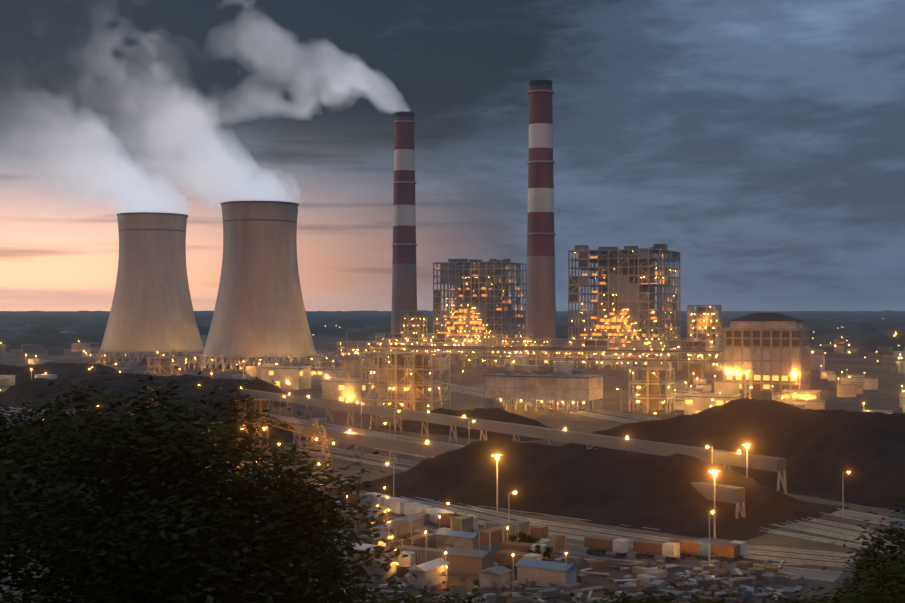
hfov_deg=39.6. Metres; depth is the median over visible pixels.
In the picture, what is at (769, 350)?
industrial building
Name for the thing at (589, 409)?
conveyor
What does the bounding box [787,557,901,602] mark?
bush
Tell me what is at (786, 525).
rail track
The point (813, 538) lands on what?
rail track
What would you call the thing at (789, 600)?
bush
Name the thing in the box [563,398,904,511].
coal pile
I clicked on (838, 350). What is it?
town
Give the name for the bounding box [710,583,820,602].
bush
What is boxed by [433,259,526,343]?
boiler house
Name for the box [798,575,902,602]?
bush
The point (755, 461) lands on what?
conveyor
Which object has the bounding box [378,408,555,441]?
coal pile
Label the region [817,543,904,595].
bush
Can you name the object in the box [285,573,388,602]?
bush
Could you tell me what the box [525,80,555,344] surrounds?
chimney
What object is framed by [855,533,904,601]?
bush
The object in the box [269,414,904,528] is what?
road
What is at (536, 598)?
bush
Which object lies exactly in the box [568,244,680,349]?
boiler house
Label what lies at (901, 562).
tree
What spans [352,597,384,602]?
tree
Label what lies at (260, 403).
conveyor
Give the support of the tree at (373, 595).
on the ground
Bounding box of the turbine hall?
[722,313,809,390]
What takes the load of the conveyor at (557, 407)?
on the ground
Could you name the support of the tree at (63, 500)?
on the ground
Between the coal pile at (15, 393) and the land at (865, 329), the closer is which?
the coal pile at (15, 393)
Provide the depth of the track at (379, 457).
332.60 m
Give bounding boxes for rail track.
[10,407,850,567]
[24,407,854,562]
[47,409,859,557]
[286,447,904,555]
[359,445,897,549]
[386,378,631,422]
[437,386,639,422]
[788,520,900,542]
[804,517,897,537]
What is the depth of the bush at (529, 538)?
205.75 m
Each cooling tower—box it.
[83,212,219,364]
[184,200,334,371]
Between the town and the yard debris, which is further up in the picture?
the town
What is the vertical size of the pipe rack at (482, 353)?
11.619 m
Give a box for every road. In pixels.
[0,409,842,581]
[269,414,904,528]
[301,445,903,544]
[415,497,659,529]
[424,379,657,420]
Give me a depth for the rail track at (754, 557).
203.02 m
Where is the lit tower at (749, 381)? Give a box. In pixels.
[743,369,751,398]
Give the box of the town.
[0,320,904,371]
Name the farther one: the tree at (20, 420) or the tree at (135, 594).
the tree at (20, 420)
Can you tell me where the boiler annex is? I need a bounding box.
[400,277,721,350]
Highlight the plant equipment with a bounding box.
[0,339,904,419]
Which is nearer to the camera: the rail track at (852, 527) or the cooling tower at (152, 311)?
the rail track at (852, 527)
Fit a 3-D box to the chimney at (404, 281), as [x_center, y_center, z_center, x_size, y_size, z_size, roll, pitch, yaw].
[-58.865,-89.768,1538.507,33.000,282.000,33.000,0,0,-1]
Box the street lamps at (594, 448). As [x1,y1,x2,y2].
[0,370,850,565]
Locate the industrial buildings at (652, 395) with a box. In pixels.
[147,351,674,415]
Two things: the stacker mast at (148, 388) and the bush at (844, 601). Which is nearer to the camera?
the bush at (844, 601)
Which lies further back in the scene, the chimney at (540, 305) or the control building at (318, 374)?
the chimney at (540, 305)
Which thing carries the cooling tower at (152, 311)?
on the ground
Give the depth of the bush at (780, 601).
28.58 m
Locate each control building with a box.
[261,365,311,389]
[311,367,345,383]
[321,378,375,404]
[683,392,741,414]
[782,389,820,403]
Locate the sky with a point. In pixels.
(761, 142)
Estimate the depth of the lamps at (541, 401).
535.57 m
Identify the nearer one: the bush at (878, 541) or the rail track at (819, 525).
the bush at (878, 541)
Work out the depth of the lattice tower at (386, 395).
474.72 m
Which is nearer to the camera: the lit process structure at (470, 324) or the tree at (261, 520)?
the tree at (261, 520)
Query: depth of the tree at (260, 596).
27.36 m
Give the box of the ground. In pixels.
[0,311,904,602]
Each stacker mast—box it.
[108,386,168,447]
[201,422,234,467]
[229,398,248,489]
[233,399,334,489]
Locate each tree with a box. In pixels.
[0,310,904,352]
[0,366,401,602]
[0,368,308,602]
[0,385,150,538]
[0,393,132,602]
[0,411,385,602]
[15,458,255,602]
[52,459,381,602]
[57,421,417,602]
[140,518,391,602]
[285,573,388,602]
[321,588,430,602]
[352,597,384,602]
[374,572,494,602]
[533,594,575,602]
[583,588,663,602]
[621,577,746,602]
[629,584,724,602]
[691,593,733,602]
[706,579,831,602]
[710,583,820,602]
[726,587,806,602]
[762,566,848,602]
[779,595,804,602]
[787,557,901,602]
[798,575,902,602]
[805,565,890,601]
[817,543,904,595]
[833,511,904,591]
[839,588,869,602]
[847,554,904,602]
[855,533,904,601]
[879,532,904,590]
[887,489,904,562]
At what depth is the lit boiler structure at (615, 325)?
1094.69 m
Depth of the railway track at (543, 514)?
246.80 m
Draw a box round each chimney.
[391,111,416,341]
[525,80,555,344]
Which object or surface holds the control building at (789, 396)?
on the ground
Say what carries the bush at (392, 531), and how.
on the ground
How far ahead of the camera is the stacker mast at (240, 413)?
261.96 m
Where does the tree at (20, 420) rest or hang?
on the ground
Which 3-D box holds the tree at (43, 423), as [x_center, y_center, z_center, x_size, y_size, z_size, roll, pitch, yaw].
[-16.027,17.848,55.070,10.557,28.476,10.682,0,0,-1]
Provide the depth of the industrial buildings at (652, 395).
485.18 m
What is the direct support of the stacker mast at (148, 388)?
on the ground
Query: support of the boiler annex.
on the ground
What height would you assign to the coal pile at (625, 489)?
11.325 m
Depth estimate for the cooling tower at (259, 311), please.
849.73 m
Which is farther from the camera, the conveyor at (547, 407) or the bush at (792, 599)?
the conveyor at (547, 407)
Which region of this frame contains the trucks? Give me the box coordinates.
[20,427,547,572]
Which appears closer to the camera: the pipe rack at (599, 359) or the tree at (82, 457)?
the tree at (82, 457)
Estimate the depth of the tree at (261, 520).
35.67 m
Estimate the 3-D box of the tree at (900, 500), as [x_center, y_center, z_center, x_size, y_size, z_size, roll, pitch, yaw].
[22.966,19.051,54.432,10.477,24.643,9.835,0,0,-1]
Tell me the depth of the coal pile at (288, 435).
391.01 m
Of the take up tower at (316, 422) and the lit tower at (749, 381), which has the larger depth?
the lit tower at (749, 381)
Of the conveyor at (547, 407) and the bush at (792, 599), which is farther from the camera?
the conveyor at (547, 407)
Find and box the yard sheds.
[13,417,751,590]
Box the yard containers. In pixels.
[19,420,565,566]
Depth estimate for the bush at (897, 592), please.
32.19 m
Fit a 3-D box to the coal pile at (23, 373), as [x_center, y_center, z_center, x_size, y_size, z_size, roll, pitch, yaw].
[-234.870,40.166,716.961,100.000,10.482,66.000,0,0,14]
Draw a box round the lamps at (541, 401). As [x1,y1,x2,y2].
[1,251,903,567]
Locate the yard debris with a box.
[265,474,808,602]
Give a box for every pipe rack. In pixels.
[371,345,604,361]
[406,347,721,370]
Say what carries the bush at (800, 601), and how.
on the ground
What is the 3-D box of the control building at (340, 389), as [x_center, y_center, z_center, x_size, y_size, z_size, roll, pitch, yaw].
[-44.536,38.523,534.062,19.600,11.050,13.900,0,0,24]
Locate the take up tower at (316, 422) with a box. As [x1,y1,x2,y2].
[294,418,340,485]
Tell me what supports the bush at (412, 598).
on the ground
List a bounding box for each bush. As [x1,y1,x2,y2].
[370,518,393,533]
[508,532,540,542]
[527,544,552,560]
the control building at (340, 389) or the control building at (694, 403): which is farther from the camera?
the control building at (340, 389)
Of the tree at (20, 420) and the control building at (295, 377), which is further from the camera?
the control building at (295, 377)
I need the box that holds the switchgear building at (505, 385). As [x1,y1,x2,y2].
[483,370,603,412]
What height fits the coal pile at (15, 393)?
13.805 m
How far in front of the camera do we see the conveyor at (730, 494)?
319.51 m
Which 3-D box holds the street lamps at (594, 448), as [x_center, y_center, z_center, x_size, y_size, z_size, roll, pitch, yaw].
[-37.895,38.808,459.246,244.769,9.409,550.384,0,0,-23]
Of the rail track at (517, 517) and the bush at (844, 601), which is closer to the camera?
the bush at (844, 601)
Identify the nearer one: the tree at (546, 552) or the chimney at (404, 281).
the tree at (546, 552)
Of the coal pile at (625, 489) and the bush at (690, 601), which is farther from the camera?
the coal pile at (625, 489)
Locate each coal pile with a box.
[0,362,117,383]
[0,371,292,409]
[26,390,310,448]
[345,440,848,540]
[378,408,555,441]
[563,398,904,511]
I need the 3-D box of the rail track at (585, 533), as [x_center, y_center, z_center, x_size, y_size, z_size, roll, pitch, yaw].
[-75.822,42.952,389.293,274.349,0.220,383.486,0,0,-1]
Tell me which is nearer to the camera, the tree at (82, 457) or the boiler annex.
the tree at (82, 457)
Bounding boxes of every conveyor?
[239,388,786,493]
[293,425,745,518]
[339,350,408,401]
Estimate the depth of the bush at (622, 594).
33.33 m
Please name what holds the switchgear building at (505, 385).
on the ground
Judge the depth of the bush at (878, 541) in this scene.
55.01 m
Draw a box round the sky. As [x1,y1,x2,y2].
[0,0,904,310]

